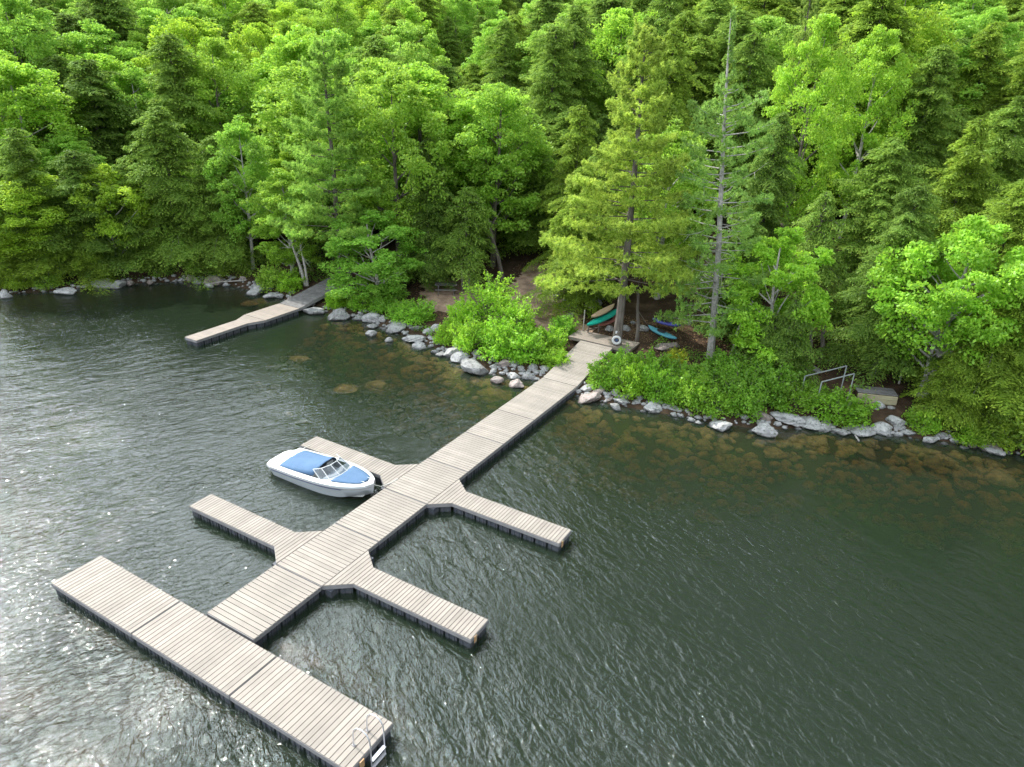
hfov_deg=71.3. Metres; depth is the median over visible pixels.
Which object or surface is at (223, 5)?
broadleaf tree
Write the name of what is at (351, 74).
broadleaf tree
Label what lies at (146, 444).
lake water
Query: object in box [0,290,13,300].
boulder
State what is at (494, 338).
shrub
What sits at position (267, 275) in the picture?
shrub
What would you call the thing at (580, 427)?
sunken boulder
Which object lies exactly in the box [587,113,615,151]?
hemlock tree
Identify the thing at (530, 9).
broadleaf tree
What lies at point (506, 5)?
hemlock tree
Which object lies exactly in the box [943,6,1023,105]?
broadleaf tree
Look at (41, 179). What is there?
broadleaf tree
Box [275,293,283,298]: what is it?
boulder
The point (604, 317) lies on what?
canoe
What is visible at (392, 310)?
shrub
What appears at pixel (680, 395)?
shrub
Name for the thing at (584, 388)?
boulder
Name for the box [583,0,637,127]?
hemlock tree
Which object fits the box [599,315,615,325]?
kayak
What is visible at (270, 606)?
dock section
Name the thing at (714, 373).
shrub
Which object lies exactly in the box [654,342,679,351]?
boulder
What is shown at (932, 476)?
sunken boulder
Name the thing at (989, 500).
sunken boulder
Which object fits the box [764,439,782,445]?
sunken boulder
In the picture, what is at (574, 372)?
pier ramp
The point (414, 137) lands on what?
hemlock tree
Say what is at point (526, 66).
broadleaf tree
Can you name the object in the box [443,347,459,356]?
boulder
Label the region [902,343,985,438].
hemlock tree
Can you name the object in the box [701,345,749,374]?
shrub
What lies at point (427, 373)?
sunken boulder
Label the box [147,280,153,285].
boulder
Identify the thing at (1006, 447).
shrub
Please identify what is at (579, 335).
shore platform
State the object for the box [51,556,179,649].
dock section
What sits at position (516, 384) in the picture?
boulder
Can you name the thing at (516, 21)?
hemlock tree
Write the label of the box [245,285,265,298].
boulder
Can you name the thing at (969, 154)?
hemlock tree
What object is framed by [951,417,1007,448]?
shrub
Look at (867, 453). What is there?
sunken boulder
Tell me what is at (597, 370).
shrub
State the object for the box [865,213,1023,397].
maple tree
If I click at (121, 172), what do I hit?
hemlock tree
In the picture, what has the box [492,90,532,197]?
hemlock tree
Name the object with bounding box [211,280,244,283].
driftwood branch
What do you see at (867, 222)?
hemlock tree
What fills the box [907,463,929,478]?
sunken boulder
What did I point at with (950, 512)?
sunken boulder
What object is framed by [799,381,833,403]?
shrub
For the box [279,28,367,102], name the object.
broadleaf tree
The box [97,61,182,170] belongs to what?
broadleaf tree
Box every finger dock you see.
[189,494,322,566]
[300,436,418,489]
[323,551,488,655]
[427,480,570,557]
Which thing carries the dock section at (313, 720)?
on the lake water
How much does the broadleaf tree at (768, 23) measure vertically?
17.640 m
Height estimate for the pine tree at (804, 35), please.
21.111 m
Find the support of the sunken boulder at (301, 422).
on the ground
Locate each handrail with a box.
[803,365,846,389]
[816,373,854,402]
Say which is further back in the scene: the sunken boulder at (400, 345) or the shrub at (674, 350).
the sunken boulder at (400, 345)
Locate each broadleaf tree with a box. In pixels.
[0,0,74,146]
[0,3,39,127]
[0,49,56,174]
[0,58,106,185]
[0,165,78,261]
[0,180,71,260]
[32,130,114,220]
[40,0,81,31]
[41,2,104,52]
[41,18,150,133]
[59,52,154,162]
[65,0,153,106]
[68,0,136,19]
[80,0,142,30]
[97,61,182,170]
[104,30,160,128]
[117,7,183,57]
[126,0,206,51]
[130,0,196,50]
[131,14,249,116]
[134,48,231,127]
[145,6,223,71]
[145,169,194,240]
[160,0,229,38]
[165,37,267,173]
[170,3,231,36]
[187,144,245,205]
[189,69,246,140]
[193,0,253,42]
[201,72,290,180]
[201,114,284,268]
[222,21,283,108]
[224,165,270,243]
[230,134,270,193]
[231,29,279,71]
[238,24,345,157]
[240,168,332,271]
[246,20,319,62]
[251,60,375,202]
[252,0,292,25]
[256,0,344,26]
[257,150,321,248]
[258,47,312,122]
[265,1,316,38]
[267,136,324,187]
[277,8,323,35]
[277,58,357,172]
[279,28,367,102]
[300,26,316,38]
[305,0,367,53]
[306,0,364,30]
[315,57,432,246]
[319,14,359,40]
[329,62,454,276]
[342,0,381,20]
[343,61,493,242]
[344,48,395,77]
[347,0,385,30]
[350,26,389,45]
[360,0,446,62]
[377,19,459,90]
[410,0,445,33]
[432,82,557,266]
[434,0,478,66]
[453,0,503,51]
[456,10,509,84]
[515,13,594,105]
[516,1,534,24]
[518,0,573,59]
[566,0,590,16]
[578,7,663,134]
[609,118,731,299]
[685,5,703,31]
[708,14,809,150]
[728,0,757,13]
[753,12,865,227]
[820,24,919,238]
[827,0,964,172]
[887,14,1012,147]
[918,0,948,13]
[934,0,1015,36]
[939,3,997,29]
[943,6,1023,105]
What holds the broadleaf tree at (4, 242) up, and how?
on the ground
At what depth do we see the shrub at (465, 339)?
49.62 m
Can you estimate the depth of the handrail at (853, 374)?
43.31 m
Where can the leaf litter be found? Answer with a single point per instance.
(594, 326)
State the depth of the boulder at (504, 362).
48.19 m
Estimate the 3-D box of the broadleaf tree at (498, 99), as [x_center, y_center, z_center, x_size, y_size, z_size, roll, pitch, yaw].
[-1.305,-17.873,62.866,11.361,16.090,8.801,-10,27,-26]
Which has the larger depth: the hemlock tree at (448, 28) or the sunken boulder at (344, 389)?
the hemlock tree at (448, 28)
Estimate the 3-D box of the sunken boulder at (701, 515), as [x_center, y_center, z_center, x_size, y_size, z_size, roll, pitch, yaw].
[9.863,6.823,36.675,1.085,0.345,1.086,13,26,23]
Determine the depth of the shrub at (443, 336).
51.55 m
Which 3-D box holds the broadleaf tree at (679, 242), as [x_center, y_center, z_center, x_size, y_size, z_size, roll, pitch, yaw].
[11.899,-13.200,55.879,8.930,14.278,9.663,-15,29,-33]
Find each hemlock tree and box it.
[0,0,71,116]
[0,127,97,286]
[0,143,63,257]
[0,250,35,288]
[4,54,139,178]
[10,233,98,284]
[34,0,59,18]
[34,58,154,197]
[40,5,65,30]
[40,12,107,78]
[41,149,141,278]
[51,221,121,296]
[95,162,184,277]
[97,220,172,277]
[116,105,224,274]
[116,159,135,216]
[125,32,240,201]
[159,200,224,291]
[178,135,271,275]
[207,224,254,277]
[216,30,232,39]
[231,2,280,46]
[302,174,366,263]
[337,33,405,231]
[350,62,469,239]
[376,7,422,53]
[377,0,410,33]
[397,137,465,291]
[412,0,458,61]
[425,83,541,254]
[430,186,501,294]
[431,62,460,85]
[435,66,461,116]
[436,15,466,73]
[455,63,487,93]
[457,64,466,85]
[461,15,488,63]
[476,38,497,77]
[477,15,534,96]
[478,0,521,21]
[480,18,529,100]
[486,115,564,257]
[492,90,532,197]
[509,0,532,13]
[514,35,606,126]
[515,24,595,188]
[516,111,597,254]
[516,167,630,326]
[517,86,533,107]
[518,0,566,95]
[522,104,598,272]
[525,87,546,187]
[528,4,613,159]
[555,0,575,12]
[558,146,629,299]
[565,130,651,254]
[582,1,604,24]
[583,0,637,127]
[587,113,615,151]
[607,16,687,210]
[618,26,712,236]
[622,5,641,41]
[627,0,652,13]
[635,34,734,205]
[637,6,654,19]
[648,0,687,40]
[663,0,700,38]
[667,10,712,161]
[672,213,774,349]
[674,9,800,209]
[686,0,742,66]
[688,31,777,236]
[692,0,728,34]
[701,111,806,299]
[728,313,808,373]
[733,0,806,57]
[747,10,765,112]
[752,298,824,389]
[755,42,853,186]
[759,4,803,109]
[761,190,858,327]
[766,0,820,48]
[783,0,920,218]
[794,30,867,164]
[795,0,826,83]
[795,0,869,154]
[798,136,928,325]
[813,184,955,390]
[823,259,887,367]
[848,43,968,237]
[890,1,926,105]
[900,280,1023,434]
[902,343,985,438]
[904,29,1013,167]
[907,21,1012,185]
[907,117,1012,313]
[917,11,941,23]
[919,107,979,204]
[920,0,961,12]
[923,185,1023,355]
[926,108,1023,231]
[933,179,1023,326]
[936,311,1023,446]
[939,40,1023,205]
[954,95,1023,222]
[966,366,1023,448]
[979,0,993,12]
[985,179,1021,208]
[990,4,1023,109]
[992,38,1023,109]
[996,0,1023,43]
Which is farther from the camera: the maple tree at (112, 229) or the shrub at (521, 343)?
the maple tree at (112, 229)
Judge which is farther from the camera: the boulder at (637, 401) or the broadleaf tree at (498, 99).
the broadleaf tree at (498, 99)
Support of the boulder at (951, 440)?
on the ground
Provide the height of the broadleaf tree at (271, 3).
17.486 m
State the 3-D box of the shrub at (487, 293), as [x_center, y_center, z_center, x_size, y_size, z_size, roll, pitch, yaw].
[-1.740,-5.781,52.046,5.093,4.673,4.691,4,24,4]
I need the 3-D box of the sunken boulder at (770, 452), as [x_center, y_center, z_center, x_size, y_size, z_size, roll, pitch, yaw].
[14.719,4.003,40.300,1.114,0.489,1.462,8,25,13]
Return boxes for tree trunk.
[279,235,311,285]
[300,244,309,285]
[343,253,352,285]
[461,264,464,290]
[487,208,504,278]
[635,288,648,341]
[808,328,812,352]
[818,323,825,362]
[917,332,946,396]
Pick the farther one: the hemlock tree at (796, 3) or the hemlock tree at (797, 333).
the hemlock tree at (796, 3)
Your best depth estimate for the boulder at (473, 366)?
47.82 m
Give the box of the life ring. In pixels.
[612,336,620,344]
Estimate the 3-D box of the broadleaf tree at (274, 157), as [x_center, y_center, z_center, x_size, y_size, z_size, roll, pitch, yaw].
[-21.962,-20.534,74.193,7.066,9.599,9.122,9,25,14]
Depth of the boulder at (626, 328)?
52.26 m
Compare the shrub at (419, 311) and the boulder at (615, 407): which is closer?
the boulder at (615, 407)
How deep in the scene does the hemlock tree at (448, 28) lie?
120.92 m
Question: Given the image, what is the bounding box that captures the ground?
[0,167,1023,766]
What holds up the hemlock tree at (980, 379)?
on the ground
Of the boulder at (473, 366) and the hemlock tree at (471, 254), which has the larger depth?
the hemlock tree at (471, 254)
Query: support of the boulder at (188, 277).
on the ground
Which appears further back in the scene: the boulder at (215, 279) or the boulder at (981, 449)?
the boulder at (215, 279)
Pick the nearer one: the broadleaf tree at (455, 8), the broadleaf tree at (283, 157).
the broadleaf tree at (283, 157)
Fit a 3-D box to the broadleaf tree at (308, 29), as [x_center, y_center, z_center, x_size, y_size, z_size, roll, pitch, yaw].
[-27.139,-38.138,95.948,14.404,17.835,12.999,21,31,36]
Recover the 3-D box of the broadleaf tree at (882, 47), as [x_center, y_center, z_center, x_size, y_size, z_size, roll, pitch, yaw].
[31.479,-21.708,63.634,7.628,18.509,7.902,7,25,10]
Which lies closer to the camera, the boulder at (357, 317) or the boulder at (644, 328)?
the boulder at (644, 328)
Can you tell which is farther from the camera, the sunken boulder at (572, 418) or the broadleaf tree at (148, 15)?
the broadleaf tree at (148, 15)
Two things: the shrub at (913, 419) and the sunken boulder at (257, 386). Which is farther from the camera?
the sunken boulder at (257, 386)
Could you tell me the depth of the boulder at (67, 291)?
60.06 m
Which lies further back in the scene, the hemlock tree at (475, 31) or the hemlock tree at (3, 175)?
the hemlock tree at (475, 31)
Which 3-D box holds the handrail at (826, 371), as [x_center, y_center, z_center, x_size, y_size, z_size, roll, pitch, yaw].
[19.279,-0.010,44.249,3.274,2.014,0.098,-7,26,-20]
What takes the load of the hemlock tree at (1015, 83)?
on the ground
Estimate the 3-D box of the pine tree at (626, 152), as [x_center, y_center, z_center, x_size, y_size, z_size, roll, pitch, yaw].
[7.241,-11.552,45.493,11.175,21.171,9.991,4,24,3]
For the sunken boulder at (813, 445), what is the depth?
40.82 m
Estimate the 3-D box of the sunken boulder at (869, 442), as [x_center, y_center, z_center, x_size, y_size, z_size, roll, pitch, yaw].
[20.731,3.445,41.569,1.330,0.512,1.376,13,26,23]
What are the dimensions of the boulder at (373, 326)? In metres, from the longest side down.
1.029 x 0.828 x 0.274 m
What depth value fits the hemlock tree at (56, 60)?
72.17 m
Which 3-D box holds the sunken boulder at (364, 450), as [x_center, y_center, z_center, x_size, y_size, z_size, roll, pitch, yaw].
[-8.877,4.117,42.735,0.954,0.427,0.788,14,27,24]
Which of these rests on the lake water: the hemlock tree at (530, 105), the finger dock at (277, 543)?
the finger dock at (277, 543)
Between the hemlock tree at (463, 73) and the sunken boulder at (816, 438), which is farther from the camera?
the hemlock tree at (463, 73)
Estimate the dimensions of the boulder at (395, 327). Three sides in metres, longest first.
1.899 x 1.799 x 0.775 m
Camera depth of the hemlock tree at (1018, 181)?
53.15 m
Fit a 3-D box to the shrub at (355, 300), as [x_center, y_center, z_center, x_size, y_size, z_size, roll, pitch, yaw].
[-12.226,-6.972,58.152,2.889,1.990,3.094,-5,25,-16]
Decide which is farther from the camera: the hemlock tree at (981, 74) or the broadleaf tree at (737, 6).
the broadleaf tree at (737, 6)
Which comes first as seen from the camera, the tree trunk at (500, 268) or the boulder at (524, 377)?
the boulder at (524, 377)
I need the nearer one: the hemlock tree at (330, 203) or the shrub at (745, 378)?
the shrub at (745, 378)
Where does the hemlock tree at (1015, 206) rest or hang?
on the ground
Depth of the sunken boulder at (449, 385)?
47.22 m
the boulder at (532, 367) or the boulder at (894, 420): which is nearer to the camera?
the boulder at (894, 420)
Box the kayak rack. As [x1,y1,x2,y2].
[586,312,609,332]
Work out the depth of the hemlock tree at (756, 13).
80.68 m
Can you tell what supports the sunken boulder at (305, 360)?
in the lake water
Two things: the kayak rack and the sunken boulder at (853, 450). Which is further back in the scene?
the kayak rack
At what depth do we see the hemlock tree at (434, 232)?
58.94 m
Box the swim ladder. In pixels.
[351,713,386,766]
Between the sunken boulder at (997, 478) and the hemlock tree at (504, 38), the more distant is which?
the hemlock tree at (504, 38)
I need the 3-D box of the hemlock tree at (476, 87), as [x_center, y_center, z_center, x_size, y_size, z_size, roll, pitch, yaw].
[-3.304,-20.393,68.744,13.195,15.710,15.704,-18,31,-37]
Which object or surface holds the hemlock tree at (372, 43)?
on the ground
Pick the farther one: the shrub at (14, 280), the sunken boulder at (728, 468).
the shrub at (14, 280)
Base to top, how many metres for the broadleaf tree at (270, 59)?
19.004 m
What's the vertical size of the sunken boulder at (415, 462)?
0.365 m
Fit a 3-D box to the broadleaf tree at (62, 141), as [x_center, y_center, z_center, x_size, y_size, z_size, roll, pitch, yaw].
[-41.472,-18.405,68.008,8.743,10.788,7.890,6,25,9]
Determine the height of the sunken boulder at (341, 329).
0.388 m
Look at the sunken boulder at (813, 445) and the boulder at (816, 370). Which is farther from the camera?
the boulder at (816, 370)
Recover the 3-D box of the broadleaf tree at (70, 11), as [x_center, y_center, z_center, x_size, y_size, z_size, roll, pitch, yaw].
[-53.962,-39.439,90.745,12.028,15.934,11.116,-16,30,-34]
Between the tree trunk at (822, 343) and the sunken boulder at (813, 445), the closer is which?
the sunken boulder at (813, 445)
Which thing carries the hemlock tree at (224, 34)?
on the ground
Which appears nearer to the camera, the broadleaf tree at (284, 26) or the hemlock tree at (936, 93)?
the hemlock tree at (936, 93)
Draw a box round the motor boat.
[267,446,397,496]
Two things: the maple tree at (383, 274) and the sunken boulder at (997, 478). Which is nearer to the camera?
the sunken boulder at (997, 478)
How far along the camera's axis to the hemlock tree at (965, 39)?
76.17 m
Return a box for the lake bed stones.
[266,322,1023,558]
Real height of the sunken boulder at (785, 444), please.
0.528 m
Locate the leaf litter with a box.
[411,260,840,408]
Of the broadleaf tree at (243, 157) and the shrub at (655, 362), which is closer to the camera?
the shrub at (655, 362)
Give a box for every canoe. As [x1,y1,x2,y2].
[587,309,615,325]
[591,304,613,317]
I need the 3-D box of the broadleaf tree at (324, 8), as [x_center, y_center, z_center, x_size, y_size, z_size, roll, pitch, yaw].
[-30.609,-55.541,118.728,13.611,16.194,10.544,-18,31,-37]
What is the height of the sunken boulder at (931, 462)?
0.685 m
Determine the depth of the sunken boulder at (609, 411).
43.74 m
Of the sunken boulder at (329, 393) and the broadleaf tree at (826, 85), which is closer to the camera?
the sunken boulder at (329, 393)
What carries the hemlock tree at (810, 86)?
on the ground
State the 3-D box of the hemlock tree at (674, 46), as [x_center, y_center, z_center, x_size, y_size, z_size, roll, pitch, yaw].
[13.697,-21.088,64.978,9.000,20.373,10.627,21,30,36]
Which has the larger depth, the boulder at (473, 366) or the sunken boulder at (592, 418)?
the boulder at (473, 366)
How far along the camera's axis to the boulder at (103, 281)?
62.19 m
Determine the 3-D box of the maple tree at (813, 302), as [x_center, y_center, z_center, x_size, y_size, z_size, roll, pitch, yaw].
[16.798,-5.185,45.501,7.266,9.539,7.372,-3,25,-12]
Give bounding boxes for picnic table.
[435,282,456,294]
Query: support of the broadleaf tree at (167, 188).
on the ground
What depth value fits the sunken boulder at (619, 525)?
36.65 m
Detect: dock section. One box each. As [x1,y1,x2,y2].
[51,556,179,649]
[132,602,275,711]
[185,315,264,350]
[207,565,320,648]
[230,657,392,766]
[245,303,299,329]
[277,523,377,601]
[335,488,425,555]
[385,458,466,517]
[428,432,502,484]
[466,410,533,456]
[498,378,576,431]
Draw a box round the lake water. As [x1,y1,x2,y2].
[0,282,1023,765]
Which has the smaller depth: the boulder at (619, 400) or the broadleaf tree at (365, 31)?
the boulder at (619, 400)
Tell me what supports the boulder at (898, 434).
on the ground
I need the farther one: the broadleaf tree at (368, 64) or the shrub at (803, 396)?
the broadleaf tree at (368, 64)
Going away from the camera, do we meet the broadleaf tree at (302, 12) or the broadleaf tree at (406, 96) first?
the broadleaf tree at (406, 96)
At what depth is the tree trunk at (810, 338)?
48.63 m
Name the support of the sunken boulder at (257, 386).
on the ground
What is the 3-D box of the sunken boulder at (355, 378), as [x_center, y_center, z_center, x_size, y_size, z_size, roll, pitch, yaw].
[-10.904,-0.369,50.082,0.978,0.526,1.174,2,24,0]
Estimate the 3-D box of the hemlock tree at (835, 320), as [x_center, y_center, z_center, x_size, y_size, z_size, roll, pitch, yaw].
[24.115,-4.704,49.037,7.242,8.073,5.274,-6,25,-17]
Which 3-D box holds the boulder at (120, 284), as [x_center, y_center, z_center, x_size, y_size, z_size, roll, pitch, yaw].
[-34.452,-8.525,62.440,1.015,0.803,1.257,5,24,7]
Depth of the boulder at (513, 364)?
48.27 m
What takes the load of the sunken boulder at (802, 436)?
on the ground
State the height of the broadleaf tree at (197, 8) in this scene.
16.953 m
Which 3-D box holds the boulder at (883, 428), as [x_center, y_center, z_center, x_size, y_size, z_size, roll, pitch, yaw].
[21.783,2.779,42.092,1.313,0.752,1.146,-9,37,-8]
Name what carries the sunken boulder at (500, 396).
on the ground
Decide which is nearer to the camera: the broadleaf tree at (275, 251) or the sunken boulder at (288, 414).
the sunken boulder at (288, 414)
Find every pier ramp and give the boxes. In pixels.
[280,277,354,310]
[543,341,612,388]
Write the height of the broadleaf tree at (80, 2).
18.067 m
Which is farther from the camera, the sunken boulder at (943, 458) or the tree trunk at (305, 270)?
the tree trunk at (305, 270)
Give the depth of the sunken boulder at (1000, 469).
39.16 m
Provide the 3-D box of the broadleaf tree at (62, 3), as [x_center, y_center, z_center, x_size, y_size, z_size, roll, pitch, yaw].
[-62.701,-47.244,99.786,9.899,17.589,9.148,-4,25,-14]
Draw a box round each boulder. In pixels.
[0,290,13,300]
[53,287,76,295]
[91,278,112,290]
[109,280,126,290]
[126,280,134,286]
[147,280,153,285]
[185,275,197,282]
[193,278,201,286]
[203,276,224,286]
[204,283,213,289]
[240,300,258,307]
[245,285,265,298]
[251,381,266,391]
[253,298,267,304]
[263,292,277,299]
[265,384,280,393]
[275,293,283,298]
[283,411,292,416]
[289,356,312,364]
[296,419,309,425]
[303,307,324,316]
[303,372,315,379]
[321,388,337,397]
[326,308,349,322]
[333,384,358,395]
[336,326,347,332]
[349,374,362,382]
[352,344,366,351]
[354,314,361,320]
[356,448,370,454]
[361,313,379,322]
[365,330,376,338]
[365,380,390,394]
[367,323,378,328]
[369,338,381,344]
[374,372,391,382]
[378,316,385,322]
[379,352,399,363]
[385,337,393,343]
[386,319,405,334]
[397,342,409,349]
[399,344,411,353]
[401,364,419,371]
[402,335,425,342]
[408,357,423,362]
[409,326,422,329]
[409,423,419,429]
[409,460,420,463]
[411,342,426,351]
[413,367,427,372]
[414,356,429,367]
[418,394,438,404]
[423,328,431,333]
[423,351,430,356]
[423,371,431,378]
[430,324,438,331]
[431,350,438,355]
[435,351,444,357]
[437,372,449,381]
[439,381,458,389]
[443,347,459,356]
[443,376,459,380]
[450,351,468,363]
[451,367,463,373]
[453,372,464,377]
[461,358,488,376]
[470,379,481,386]
[472,349,480,356]
[477,389,488,397]
[480,379,490,388]
[487,389,512,404]
[490,376,503,384]
[490,383,501,388]
[497,359,510,366]
[507,372,520,379]
[509,379,523,388]
[510,361,518,366]
[520,374,529,380]
[527,363,537,371]
[528,374,535,379]
[540,365,549,370]
[547,471,564,484]
[566,413,584,423]
[566,422,587,433]
[566,428,582,440]
[576,392,600,403]
[580,385,591,391]
[582,414,599,423]
[582,432,597,438]
[587,427,600,434]
[593,388,605,393]
[598,481,617,496]
[602,391,611,395]
[604,409,614,413]
[605,325,613,330]
[607,452,629,465]
[610,403,621,411]
[611,519,627,531]
[613,397,630,403]
[621,435,641,447]
[623,325,630,330]
[631,399,640,403]
[640,325,648,330]
[643,401,662,413]
[652,434,663,439]
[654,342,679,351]
[670,412,676,417]
[682,441,692,447]
[683,421,695,429]
[687,417,695,422]
[692,438,710,448]
[693,509,712,522]
[694,420,702,425]
[700,426,715,437]
[706,420,732,431]
[714,444,734,454]
[715,432,723,436]
[715,481,728,492]
[717,462,737,473]
[736,464,745,468]
[736,468,753,479]
[749,483,772,495]
[751,411,772,420]
[752,422,777,438]
[763,446,782,458]
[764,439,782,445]
[770,411,805,426]
[781,440,791,449]
[796,433,806,439]
[801,416,821,429]
[805,440,820,450]
[809,366,822,372]
[811,435,829,449]
[815,421,831,434]
[822,434,835,439]
[822,451,830,455]
[831,428,850,436]
[839,444,856,454]
[847,424,876,436]
[853,487,878,501]
[855,446,877,460]
[859,457,876,467]
[860,437,877,448]
[869,421,891,436]
[874,401,885,408]
[885,415,905,425]
[893,432,903,436]
[899,441,912,448]
[900,429,915,435]
[907,445,928,454]
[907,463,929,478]
[922,455,943,469]
[923,436,937,444]
[928,474,935,479]
[932,467,952,476]
[934,432,948,439]
[936,454,959,466]
[947,509,961,515]
[949,438,958,443]
[952,466,969,477]
[953,480,966,491]
[962,480,977,491]
[970,466,989,475]
[977,441,1002,451]
[978,492,1001,510]
[981,446,1005,456]
[981,469,1019,489]
[984,458,1001,467]
[988,467,1009,474]
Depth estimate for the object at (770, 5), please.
90.75 m
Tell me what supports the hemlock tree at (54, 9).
on the ground
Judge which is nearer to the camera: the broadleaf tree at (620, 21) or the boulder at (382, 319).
the boulder at (382, 319)
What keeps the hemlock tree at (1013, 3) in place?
on the ground
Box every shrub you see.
[0,265,37,290]
[26,265,67,290]
[252,261,285,293]
[274,266,306,294]
[324,290,347,309]
[344,285,375,311]
[368,291,402,313]
[384,299,414,319]
[390,295,436,326]
[432,320,460,345]
[442,292,477,333]
[446,310,492,354]
[453,269,517,334]
[475,315,530,362]
[491,291,540,335]
[503,325,550,366]
[531,322,569,350]
[541,346,572,369]
[547,315,579,335]
[586,359,624,391]
[596,343,648,374]
[612,354,649,399]
[631,347,680,387]
[643,364,680,405]
[661,354,702,386]
[663,365,716,415]
[667,345,688,368]
[690,360,735,401]
[695,379,744,420]
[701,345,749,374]
[719,359,764,402]
[720,372,773,422]
[739,352,776,377]
[744,356,801,411]
[770,380,824,415]
[777,357,814,388]
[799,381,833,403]
[813,384,880,429]
[902,405,944,435]
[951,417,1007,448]
[991,408,1023,455]
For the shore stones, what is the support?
on the ground
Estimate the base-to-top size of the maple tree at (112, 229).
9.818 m
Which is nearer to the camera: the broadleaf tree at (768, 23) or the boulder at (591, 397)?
the boulder at (591, 397)
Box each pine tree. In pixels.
[266,34,394,289]
[533,16,704,351]
[653,6,779,358]
[763,0,820,162]
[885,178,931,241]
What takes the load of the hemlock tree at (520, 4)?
on the ground
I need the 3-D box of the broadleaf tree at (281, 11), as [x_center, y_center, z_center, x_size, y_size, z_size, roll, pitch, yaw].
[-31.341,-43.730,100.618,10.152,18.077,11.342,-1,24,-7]
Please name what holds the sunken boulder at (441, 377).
on the ground
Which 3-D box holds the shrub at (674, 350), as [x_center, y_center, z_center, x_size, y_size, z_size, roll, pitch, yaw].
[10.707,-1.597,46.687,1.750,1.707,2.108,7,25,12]
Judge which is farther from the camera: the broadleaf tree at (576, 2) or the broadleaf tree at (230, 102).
the broadleaf tree at (576, 2)
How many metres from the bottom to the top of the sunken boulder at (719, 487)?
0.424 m
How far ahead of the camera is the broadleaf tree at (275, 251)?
60.32 m
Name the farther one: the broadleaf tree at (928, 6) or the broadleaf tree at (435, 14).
the broadleaf tree at (435, 14)
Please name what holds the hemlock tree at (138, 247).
on the ground
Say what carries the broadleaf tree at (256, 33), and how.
on the ground
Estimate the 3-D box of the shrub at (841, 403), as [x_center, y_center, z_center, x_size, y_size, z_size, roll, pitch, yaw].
[19.953,1.325,42.578,4.240,2.065,3.805,-5,25,-14]
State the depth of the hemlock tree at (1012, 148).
55.89 m
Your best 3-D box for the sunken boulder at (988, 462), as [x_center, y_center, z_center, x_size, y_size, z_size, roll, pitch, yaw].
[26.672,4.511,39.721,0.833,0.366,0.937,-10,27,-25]
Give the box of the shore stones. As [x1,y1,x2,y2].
[0,274,1023,461]
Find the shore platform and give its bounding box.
[569,329,638,352]
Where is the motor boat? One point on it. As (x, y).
(318, 472)
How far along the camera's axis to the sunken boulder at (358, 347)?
53.15 m
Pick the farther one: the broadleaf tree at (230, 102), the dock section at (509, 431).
the broadleaf tree at (230, 102)
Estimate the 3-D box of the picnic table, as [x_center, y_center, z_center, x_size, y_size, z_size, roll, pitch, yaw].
[-5.556,-8.014,60.199,1.850,0.805,1.645,0,24,-5]
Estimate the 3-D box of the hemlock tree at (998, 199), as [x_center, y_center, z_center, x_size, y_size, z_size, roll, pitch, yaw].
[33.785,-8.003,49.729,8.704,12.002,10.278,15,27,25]
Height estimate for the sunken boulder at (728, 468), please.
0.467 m
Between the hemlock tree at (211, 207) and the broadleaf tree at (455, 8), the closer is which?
the hemlock tree at (211, 207)
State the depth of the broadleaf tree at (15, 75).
66.06 m
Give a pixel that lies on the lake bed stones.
(943, 486)
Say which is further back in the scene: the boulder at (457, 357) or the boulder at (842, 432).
the boulder at (457, 357)
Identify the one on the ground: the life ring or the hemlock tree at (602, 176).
the hemlock tree at (602, 176)
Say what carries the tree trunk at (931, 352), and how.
on the ground
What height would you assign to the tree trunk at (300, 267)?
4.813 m
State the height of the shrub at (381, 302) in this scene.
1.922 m
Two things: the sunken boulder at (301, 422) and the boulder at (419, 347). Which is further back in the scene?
the boulder at (419, 347)
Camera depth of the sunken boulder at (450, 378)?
47.69 m
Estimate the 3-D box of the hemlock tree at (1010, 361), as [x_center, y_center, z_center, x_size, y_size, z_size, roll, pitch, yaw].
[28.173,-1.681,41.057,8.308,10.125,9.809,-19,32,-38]
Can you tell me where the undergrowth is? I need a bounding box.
[57,241,982,432]
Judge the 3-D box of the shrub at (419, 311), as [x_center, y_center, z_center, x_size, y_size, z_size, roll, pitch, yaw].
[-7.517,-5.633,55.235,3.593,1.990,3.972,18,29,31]
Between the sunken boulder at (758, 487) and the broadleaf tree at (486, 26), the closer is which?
the sunken boulder at (758, 487)
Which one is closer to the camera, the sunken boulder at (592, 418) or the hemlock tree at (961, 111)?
the sunken boulder at (592, 418)
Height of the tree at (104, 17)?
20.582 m
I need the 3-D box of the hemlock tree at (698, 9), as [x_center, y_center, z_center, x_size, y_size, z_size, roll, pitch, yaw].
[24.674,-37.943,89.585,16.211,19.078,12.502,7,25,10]
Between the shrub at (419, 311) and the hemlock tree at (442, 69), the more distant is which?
the hemlock tree at (442, 69)
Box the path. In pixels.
[418,261,593,340]
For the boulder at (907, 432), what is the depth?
41.71 m
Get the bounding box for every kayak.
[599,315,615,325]
[648,325,676,338]
[652,318,680,326]
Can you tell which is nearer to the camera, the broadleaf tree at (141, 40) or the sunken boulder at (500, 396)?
the sunken boulder at (500, 396)
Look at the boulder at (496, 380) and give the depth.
46.53 m
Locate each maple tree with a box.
[61,162,156,270]
[318,209,430,299]
[716,225,835,362]
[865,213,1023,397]

